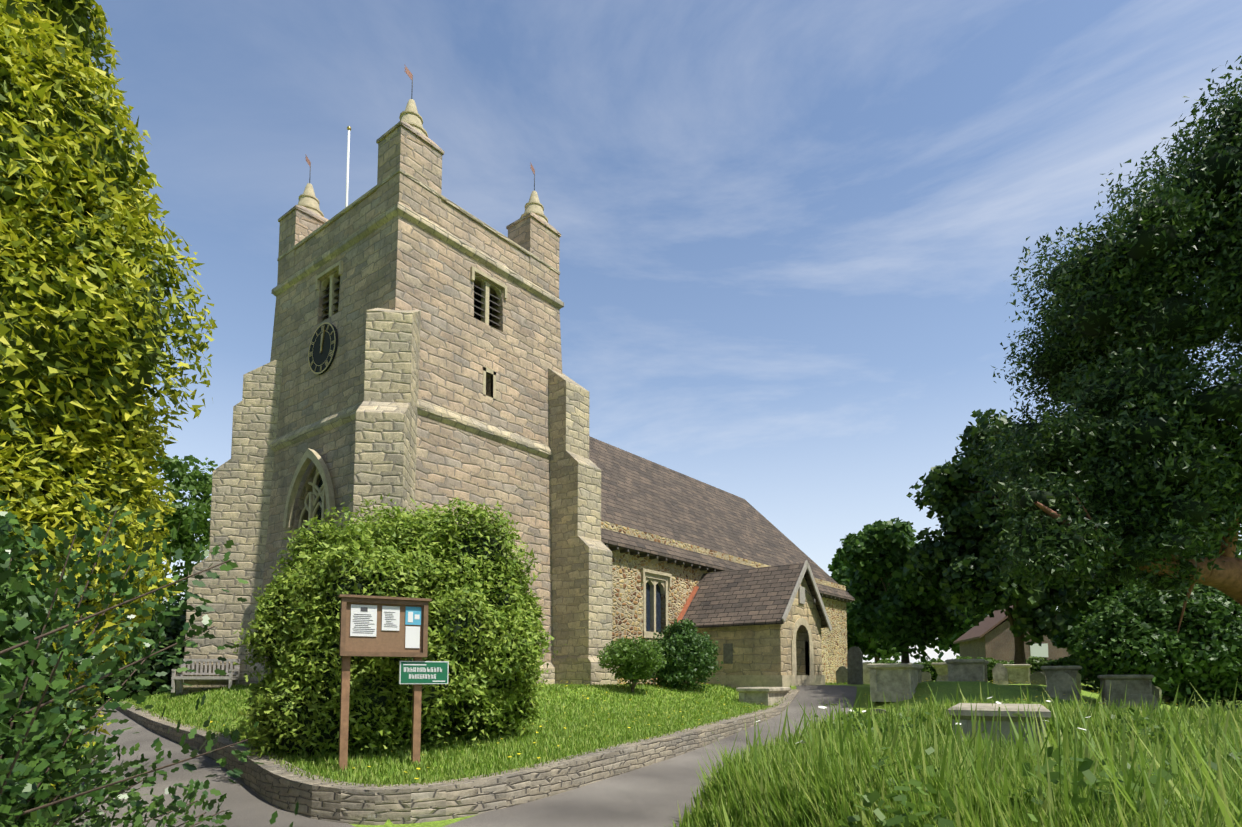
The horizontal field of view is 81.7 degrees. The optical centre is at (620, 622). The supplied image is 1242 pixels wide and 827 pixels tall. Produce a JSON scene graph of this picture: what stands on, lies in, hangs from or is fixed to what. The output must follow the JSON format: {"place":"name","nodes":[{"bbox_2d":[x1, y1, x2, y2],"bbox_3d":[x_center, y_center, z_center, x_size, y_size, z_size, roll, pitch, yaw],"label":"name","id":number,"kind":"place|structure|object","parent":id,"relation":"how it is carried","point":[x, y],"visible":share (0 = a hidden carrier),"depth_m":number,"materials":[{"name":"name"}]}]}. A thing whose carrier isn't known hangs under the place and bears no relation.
{"place":"outdoors","nodes":[
{"label":"outdoors","id":0,"kind":"place"},
{"bbox_2d":[138,455,217,607],"bbox_3d":[-24.765,-2.239,37.924,8.154,14.557,7.765,-4,-6,38],"label":"tree","id":1,"kind":"object","parent":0,"point":[186,537],"depth_m":37.96,"materials":[{"name":"green plant"}]},
{"bbox_2d":[49,706,354,826],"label":"path","id":2,"kind":"structure","parent":0,"point":[244,804],"depth_m":8.94,"materials":[{"name":"grey asphalt"}]},
{"bbox_2d":[256,190,561,661],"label":"tower","id":3,"kind":"structure","parent":0,"point":[398,262],"depth_m":20.38,"materials":[{"name":"beige stone"}]},
{"bbox_2d":[309,324,337,374],"bbox_3d":[-8.414,-7.736,20.350,1.440,1.440,0.120,-4,-6,38],"label":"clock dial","id":4,"kind":"object","parent":3,"relation":"attached to","point":[318,358],"visible":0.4,"depth_m":20.24,"materials":[{"name":"grey metal"}]},
{"bbox_2d":[308,322,334,373],"bbox_3d":[-8.465,-7.741,20.285,1.460,1.460,0.035,-4,-6,38],"label":"clock face","id":5,"kind":"object","parent":4,"relation":"attached to","point":[321,344],"visible":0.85,"depth_m":20.26,"materials":[{"name":"brown metal"}]},
{"bbox_2d":[283,260,506,541],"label":"window surrounds","id":6,"kind":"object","parent":3,"relation":"attached to","point":[325,492],"depth_m":20.32,"materials":[{"name":"beige stone"}]},
{"bbox_2d":[248,168,563,684],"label":"string courses","id":7,"kind":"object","parent":3,"relation":"attached to","point":[428,410],"depth_m":20.42,"materials":[{"name":"beige stone"}]},
{"bbox_2d":[316,478,333,535],"bbox_3d":[-8.206,-2.697,20.137,2.400,4.400,0.040,-4,-6,38],"label":"glass","id":8,"kind":"object","parent":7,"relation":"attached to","point":[319,511],"depth_m":20.45,"materials":[{"name":"black glass"}]},
{"bbox_2d":[345,130,349,207],"bbox_3d":[-8.785,-13.206,22.983,0.090,5.400,0.086,-4,-6,38],"label":"flagpole","id":9,"kind":"object","parent":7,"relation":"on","point":[347,172],"visible":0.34,"depth_m":23.06,"materials":[{"name":"white metal"}]},
{"bbox_2d":[322,280,499,325],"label":"louvres","id":10,"kind":"object","parent":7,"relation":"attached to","point":[328,288],"visible":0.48,"depth_m":20.84,"materials":[{"name":"grey"}]},
{"bbox_2d":[277,121,560,297],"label":"turrets","id":11,"kind":"object","parent":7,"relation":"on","point":[410,150],"visible":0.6,"depth_m":19.67,"materials":[{"name":"stone"}]},
{"bbox_2d":[298,99,547,222],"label":"pinnacle caps","id":12,"kind":"object","parent":11,"relation":"on","point":[410,115],"visible":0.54,"depth_m":22.79,"materials":[{"name":"stone"}]},
{"bbox_2d":[309,75,534,190],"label":"weathervane rods","id":13,"kind":"object","parent":12,"relation":"on","point":[411,98],"visible":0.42,"depth_m":23.16,"materials":[{"name":"grey"}]},
{"bbox_2d":[305,64,534,174],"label":"weather vanes","id":14,"kind":"object","parent":13,"relation":"on","point":[408,73],"visible":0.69,"depth_m":22.84,"materials":[{"name":"red metal"}]},
{"bbox_2d":[443,685,856,826],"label":"path","id":15,"kind":"structure","parent":0,"point":[649,795],"depth_m":9.16,"materials":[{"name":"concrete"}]},
{"bbox_2d":[86,681,1241,826],"bbox_3d":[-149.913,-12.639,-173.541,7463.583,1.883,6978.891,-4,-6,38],"label":"ground","id":16,"kind":"structure","parent":0,"point":[967,688],"depth_m":19.34,"materials":[{"name":"green plant"}]},
{"bbox_2d":[0,0,67,441],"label":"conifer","id":17,"kind":"object","parent":16,"relation":"on","point":[28,9],"depth_m":7.63,"materials":[{"name":"green plant"}]},
{"bbox_2d":[0,0,208,805],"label":"gold conifer","id":18,"kind":"object","parent":16,"relation":"on","point":[8,193],"depth_m":7.18,"materials":[{"name":"plant"}]},
{"bbox_2d":[0,0,217,815],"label":"gold conifer tips","id":19,"kind":"object","parent":18,"relation":"attached to","point":[77,445],"visible":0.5,"depth_m":7.10,"materials":[{"name":"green plant"}]},
{"bbox_2d":[82,592,186,706],"bbox_3d":[-16.051,1.144,23.875,4.593,5.355,17.545,-3,-5,31],"label":"hedge","id":20,"kind":"object","parent":16,"relation":"on","point":[177,623],"depth_m":23.02,"materials":[{"name":"green plant"}]},
{"bbox_2d":[0,492,298,826],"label":"shrub","id":21,"kind":"object","parent":16,"relation":"on","point":[92,657],"depth_m":4.14,"materials":[{"name":"green plant"}]},
{"bbox_2d":[171,659,239,692],"bbox_3d":[-11.874,1.525,20.548,1.600,0.960,0.570,1,-5,-7],"label":"bench","id":22,"kind":"object","parent":16,"relation":"on","point":[230,677],"visible":0.83,"depth_m":20.73,"materials":[{"name":"grey wood"}]},
{"bbox_2d":[338,656,421,770],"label":"posts","id":23,"kind":"object","parent":16,"relation":"on","point":[344,716],"visible":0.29,"depth_m":8.59,"materials":[{"name":"brown wood"}]},
{"bbox_2d":[345,602,422,652],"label":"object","id":24,"kind":"object","parent":23,"relation":"attached to","point":[387,641],"visible":0.36,"depth_m":8.76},
{"bbox_2d":[338,594,431,656],"bbox_3d":[-2.885,0.055,8.779,0.150,0.730,1.080,-8,-10,62],"label":"frame","id":25,"kind":"object","parent":24,"relation":"attached to","point":[423,602],"visible":0.98,"depth_m":8.72,"materials":[{"name":"brown wood"}]},
{"bbox_2d":[350,604,419,647],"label":"papers","id":26,"kind":"object","parent":24,"relation":"attached to","point":[412,636],"visible":1,"depth_m":8.76,"materials":[{"name":"white paper"}]},
{"bbox_2d":[353,607,395,632],"bbox_3d":[-2.984,-0.020,8.723,0.003,0.310,0.522,-8,-10,62],"label":"printed text","id":27,"kind":"object","parent":26,"relation":"attached to","point":[364,609],"visible":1,"depth_m":8.67},
{"bbox_2d":[405,606,420,624],"bbox_3d":[-2.587,-0.080,8.943,0.190,0.225,0.008,2,-5,-28],"label":"poster","id":28,"kind":"object","parent":24,"relation":"attached to","point":[416,610],"visible":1,"depth_m":8.94,"materials":[{"name":"teal paper"}]},
{"bbox_2d":[408,612,419,621],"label":"poster graphics","id":29,"kind":"object","parent":24,"relation":"attached to","point":[410,616],"visible":1,"depth_m":8.93,"materials":[{"name":"white paper"}]},
{"bbox_2d":[399,661,448,683],"bbox_3d":[-2.465,0.631,8.989,0.050,0.285,0.600,-8,-10,62],"label":"sign border","id":30,"kind":"object","parent":23,"relation":"attached to","point":[419,661],"visible":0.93,"depth_m":8.92,"materials":[{"name":"white metal"}]},
{"bbox_2d":[401,662,447,682],"bbox_3d":[-2.455,0.629,8.970,0.013,0.261,0.576,-8,-10,62],"label":"green sign","id":31,"kind":"object","parent":30,"relation":"attached to","point":[442,675],"visible":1,"depth_m":8.97,"materials":[{"name":"green metal"}]},
{"bbox_2d":[403,664,444,681],"bbox_3d":[-2.451,0.634,8.962,0.003,0.218,0.520,-8,-10,62],"label":"sign text","id":32,"kind":"object","parent":31,"relation":"attached to","point":[416,675],"visible":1,"depth_m":8.95},
{"bbox_2d":[243,508,544,755],"bbox_3d":[-3.425,0.418,11.111,4.206,4.443,4.609,-4,-6,38],"label":"bush","id":33,"kind":"object","parent":16,"relation":"on","point":[337,565],"depth_m":9.73,"materials":[{"name":"green plant"}]},
{"bbox_2d":[231,493,566,759],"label":"bush tips","id":34,"kind":"object","parent":33,"relation":"attached to","point":[312,638],"visible":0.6,"depth_m":9.81,"materials":[{"name":"green plant"}]},
{"bbox_2d":[176,308,617,694],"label":"buttresses","id":35,"kind":"structure","parent":16,"relation":"on","point":[386,421],"depth_m":21.30,"materials":[{"name":"stone"}]},
{"bbox_2d":[116,689,799,824],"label":"low stone wall","id":36,"kind":"structure","parent":16,"relation":"on","point":[275,784],"depth_m":8.35,"materials":[{"name":"stone"}]},
{"bbox_2d":[110,682,846,786],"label":"lawn tufts","id":37,"kind":"object","parent":16,"relation":"on","point":[557,736],"visible":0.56,"depth_m":12.67,"materials":[{"name":"green plant"}]},
{"bbox_2d":[597,635,667,691],"bbox_3d":[0.255,1.150,19.791,2.137,1.589,2.073,-4,-6,38],"label":"shrub","id":38,"kind":"object","parent":16,"relation":"on","point":[622,659],"depth_m":19.47,"materials":[{"name":"green plant"}]},
{"bbox_2d":[643,618,722,692],"bbox_3d":[1.813,1.144,22.442,2.402,2.503,3.065,-4,-6,38],"label":"shrub","id":39,"kind":"object","parent":16,"relation":"on","point":[704,652],"depth_m":21.80,"materials":[{"name":"green plant"}]},
{"bbox_2d":[208,679,1191,778],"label":"buttercups","id":40,"kind":"object","parent":16,"relation":"on","point":[713,713],"visible":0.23,"depth_m":17.46,"materials":[{"name":"yellow plant"}]},
{"bbox_2d":[736,687,790,705],"bbox_3d":[4.463,2.363,22.332,1.040,0.680,2.140,-3,-5,30],"label":"chest tomb","id":41,"kind":"object","parent":16,"relation":"on","point":[769,696],"visible":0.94,"depth_m":21.57,"materials":[{"name":"stone"}]},
{"bbox_2d":[836,666,847,683],"bbox_3d":[9.138,2.232,29.537,0.580,0.847,0.100,-2,-5,28],"label":"gravestone","id":42,"kind":"object","parent":16,"relation":"on","point":[841,674],"visible":0.75,"depth_m":29.52,"materials":[{"name":"stone"}]},
{"bbox_2d":[847,646,862,684],"bbox_3d":[8.902,1.691,27.305,0.550,1.550,0.100,-3,-5,30],"label":"gravestone","id":43,"kind":"object","parent":16,"relation":"on","point":[855,664],"visible":0.86,"depth_m":27.26,"materials":[{"name":"stone"}]},
{"bbox_2d":[863,662,870,683],"bbox_3d":[10.418,2.213,30.361,0.641,1.060,0.100,-2,-5,28],"label":"gravestone","id":44,"kind":"object","parent":16,"relation":"on","point":[866,675],"visible":0.34,"depth_m":30.34,"materials":[{"name":"stone"}]},
{"bbox_2d":[828,537,920,662],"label":"tree","id":45,"kind":"object","parent":16,"relation":"on","point":[872,649],"depth_m":61.10,"materials":[{"name":"green plant"}]},
{"bbox_2d":[865,709,885,716],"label":"gravestone","id":46,"kind":"object","parent":16,"relation":"on","point":[877,710],"visible":0.15,"depth_m":14.74,"materials":[{"name":"stone"}]},
{"bbox_2d":[867,663,923,701],"bbox_3d":[7.965,1.742,20.761,1.190,1.060,2.240,-3,-5,30],"label":"table tomb","id":47,"kind":"object","parent":16,"relation":"on","point":[893,680],"visible":0.85,"depth_m":19.91,"materials":[{"name":"stone"}]},
{"bbox_2d":[836,517,965,662],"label":"tree","id":48,"kind":"object","parent":16,"relation":"on","point":[868,552],"depth_m":44.47,"materials":[{"name":"green plant"}]},
{"bbox_2d":[921,672,930,681],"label":"gravestone","id":49,"kind":"object","parent":16,"relation":"on","point":[925,675],"visible":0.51,"depth_m":34.12,"materials":[{"name":"stone"}]},
{"bbox_2d":[931,663,947,680],"bbox_3d":[14.046,2.301,30.726,1.140,1.110,2.140,-3,-5,30],"label":"tomb","id":50,"kind":"object","parent":16,"relation":"on","point":[941,669],"visible":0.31,"depth_m":30.04,"materials":[{"name":"stone"}]},
{"bbox_2d":[664,678,1241,826],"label":"tall grass","id":51,"kind":"structure","parent":16,"relation":"on","point":[778,784],"depth_m":5.75,"materials":[{"name":"green plant"}]},
{"bbox_2d":[945,659,988,681],"bbox_3d":[11.519,1.782,23.823,1.140,1.060,2.140,-3,-5,30],"label":"tomb","id":52,"kind":"object","parent":16,"relation":"on","point":[967,669],"visible":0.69,"depth_m":23.03,"materials":[{"name":"stone"}]},
{"bbox_2d":[946,703,1050,748],"bbox_3d":[5.340,1.785,10.125,1.190,1.210,2.140,-2,-5,28],"label":"tomb","id":53,"kind":"object","parent":16,"relation":"on","point":[965,718],"visible":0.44,"depth_m":9.32,"materials":[{"name":"stone"}]},
{"bbox_2d":[992,663,1007,684],"bbox_3d":[15.278,2.138,28.931,0.557,0.978,0.100,-2,-5,23],"label":"gravestone","id":54,"kind":"object","parent":16,"relation":"on","point":[999,673],"visible":0.9,"depth_m":28.89,"materials":[{"name":"stone"}]},
{"bbox_2d":[903,408,1120,663],"bbox_3d":[21.572,-3.753,39.351,11.266,14.551,9.836,-4,-6,38],"label":"tree","id":55,"kind":"object","parent":16,"relation":"on","point":[966,548],"depth_m":37.86,"materials":[{"name":"green plant"}]},
{"bbox_2d":[959,616,1069,661],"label":"house","id":56,"kind":"structure","parent":16,"relation":"on","point":[997,642],"depth_m":63.60,"materials":[{"name":"brick"}]},
{"bbox_2d":[953,605,1055,643],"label":"house roof","id":57,"kind":"structure","parent":56,"relation":"on","point":[986,626],"depth_m":67.80,"materials":[{"name":"tile"}]},
{"bbox_2d":[1030,643,1047,656],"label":"house window","id":58,"kind":"structure","parent":56,"relation":"in","point":[1037,650],"depth_m":62.78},
{"bbox_2d":[1003,664,1031,683],"bbox_3d":[17.783,2.435,32.231,1.140,1.060,2.140,-3,-5,30],"label":"tomb","id":59,"kind":"object","parent":16,"relation":"on","point":[1020,673],"visible":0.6,"depth_m":31.36,"materials":[{"name":"stone"}]},
{"bbox_2d":[814,706,1241,826],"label":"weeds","id":60,"kind":"object","parent":16,"relation":"on","point":[869,799],"visible":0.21,"depth_m":4.49,"materials":[{"name":"green plant"}]},
{"bbox_2d":[1030,671,1046,685],"bbox_3d":[16.640,2.289,28.636,0.580,0.648,0.100,-3,-6,36],"label":"gravestone","id":61,"kind":"object","parent":16,"relation":"on","point":[1037,678],"visible":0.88,"depth_m":28.60,"materials":[{"name":"stone"}]},
{"bbox_2d":[869,656,1241,703],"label":"hedge","id":62,"kind":"object","parent":16,"relation":"on","point":[1031,660],"depth_m":49.50,"materials":[{"name":"green plant"}]},
{"bbox_2d":[1041,666,1081,698],"bbox_3d":[15.476,2.131,25.266,1.190,1.160,2.340,-3,-5,30],"label":"tomb","id":63,"kind":"object","parent":16,"relation":"on","point":[1050,671],"visible":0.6,"depth_m":24.32,"materials":[{"name":"stone"}]},
{"bbox_2d":[1046,672,1078,701],"bbox_3d":[13.520,2.013,22.002,0.820,0.967,0.100,-3,-5,34],"label":"gravestone","id":64,"kind":"object","parent":16,"relation":"on","point":[1062,682],"visible":0.85,"depth_m":21.96,"materials":[{"name":"stone"}]},
{"bbox_2d":[1050,599,1090,651],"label":"tree","id":65,"kind":"object","parent":16,"relation":"on","point":[1057,639],"visible":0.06,"depth_m":51.18,"materials":[{"name":"green plant"}]},
{"bbox_2d":[1076,673,1080,690],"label":"gravestone","id":66,"kind":"object","parent":16,"relation":"on","point":[1078,679],"visible":0.26,"depth_m":28.33,"materials":[{"name":"stone"}]},
{"bbox_2d":[964,55,1241,632],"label":"yew","id":67,"kind":"object","parent":16,"relation":"on","point":[1133,291],"depth_m":18.10,"materials":[{"name":"green plant"}]},
{"bbox_2d":[1097,675,1153,707],"bbox_3d":[16.287,2.333,23.204,1.290,1.260,2.540,-3,-5,30],"label":"tomb","id":68,"kind":"object","parent":16,"relation":"on","point":[1135,684],"visible":0.69,"depth_m":22.29,"materials":[{"name":"stone"}]},
{"bbox_2d":[1123,694,1157,709],"bbox_3d":[14.990,2.422,20.679,0.838,0.729,0.100,-3,-6,36],"label":"gravestone","id":69,"kind":"object","parent":16,"relation":"on","point":[1135,698],"visible":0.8,"depth_m":20.66,"materials":[{"name":"stone"}]},
{"bbox_2d":[1058,532,1241,618],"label":"tree","id":70,"kind":"object","parent":16,"relation":"on","point":[1076,612],"depth_m":41.55,"materials":[{"name":"green plant"}]},
{"bbox_2d":[1061,578,1241,707],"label":"laurel","id":71,"kind":"object","parent":16,"relation":"on","point":[1123,615],"depth_m":30.35,"materials":[{"name":"green plant"}]},
{"bbox_2d":[1149,684,1159,702],"bbox_3d":[18.676,2.636,25.412,0.620,0.994,0.100,-3,-6,36],"label":"gravestone","id":72,"kind":"object","parent":16,"relation":"on","point":[1155,689],"visible":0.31,"depth_m":25.26,"materials":[{"name":"stone"}]},
{"bbox_2d":[1161,691,1169,702],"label":"gravestone","id":73,"kind":"object","parent":16,"relation":"on","point":[1166,698],"visible":0.09,"depth_m":32.67,"materials":[{"name":"stone"}]},
{"bbox_2d":[88,0,1241,662],"label":"sky","id":74,"kind":"structure","parent":0,"point":[794,233],"materials":[{"name":"blue"}]},
{"bbox_2d":[601,520,846,683],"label":"nave walls","id":75,"kind":"structure","parent":0,"point":[627,601],"depth_m":25.84,"materials":[{"name":"beige stone"}]},
{"bbox_2d":[641,568,671,638],"bbox_3d":[1.137,-0.602,25.220,0.400,2.360,1.720,-4,-6,38],"label":"nave window","id":76,"kind":"structure","parent":75,"relation":"in","point":[650,577],"depth_m":25.19,"materials":[{"name":"beige stone"}]},
{"bbox_2d":[677,586,698,621],"bbox_3d":[2.440,-0.626,26.572,0.160,1.549,1.432,-4,-6,38],"label":"roof flashing","id":77,"kind":"object","parent":75,"relation":"attached to","point":[687,603],"visible":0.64,"depth_m":26.57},
{"bbox_2d":[589,436,854,600],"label":"church roof","id":78,"kind":"structure","parent":75,"relation":"on","point":[642,494],"depth_m":30.07,"materials":[{"name":"brown tile"}]},
{"bbox_2d":[603,542,852,602],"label":"eaves","id":79,"kind":"object","parent":78,"relation":"attached to","point":[612,547],"visible":0.48,"depth_m":25.71,"materials":[{"name":"grey"}]},
{"bbox_2d":[692,577,821,674],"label":"porch walls","id":80,"kind":"structure","parent":0,"point":[761,649],"depth_m":24.65,"materials":[{"name":"beige stone"}]},
{"bbox_2d":[723,643,732,663],"bbox_3d":[3.713,1.090,24.921,0.350,0.700,0.029,-4,-6,38],"label":"window","id":81,"kind":"structure","parent":80,"relation":"attached to","point":[728,653],"depth_m":24.90,"materials":[{"name":"glass"}]},
{"bbox_2d":[681,563,827,627],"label":"porch roof","id":82,"kind":"structure","parent":80,"relation":"on","point":[752,596],"depth_m":25.46,"materials":[{"name":"brown tile"}]},
{"bbox_2d":[782,560,831,630],"bbox_3d":[6.510,-0.973,24.997,0.050,2.390,4.093,-4,-6,38],"label":"bargeboard","id":83,"kind":"object","parent":82,"relation":"attached to","point":[806,566],"visible":1,"depth_m":24.96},
{"bbox_2d":[686,618,824,687],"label":"porch dressings","id":84,"kind":"structure","parent":80,"relation":"attached to","point":[793,679],"depth_m":24.58,"materials":[{"name":"beige stone"}]},
{"bbox_2d":[798,586,804,603],"bbox_3d":[6.334,-0.947,25.168,0.059,0.600,0.450,-4,-6,38],"label":"plaque","id":85,"kind":"object","parent":80,"relation":"attached to","point":[801,594],"visible":0.86,"depth_m":25.09,"materials":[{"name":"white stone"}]},
{"bbox_2d":[934,603,993,658],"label":"tree","id":86,"kind":"object","parent":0,"point":[954,648],"depth_m":115.17,"materials":[{"name":"green plant"}]},
{"bbox_2d":[756,697,1240,743],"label":"parsley umbels","id":87,"kind":"object","parent":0,"point":[824,707],"visible":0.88,"depth_m":7.28,"materials":[{"name":"white plant"}]}
]}

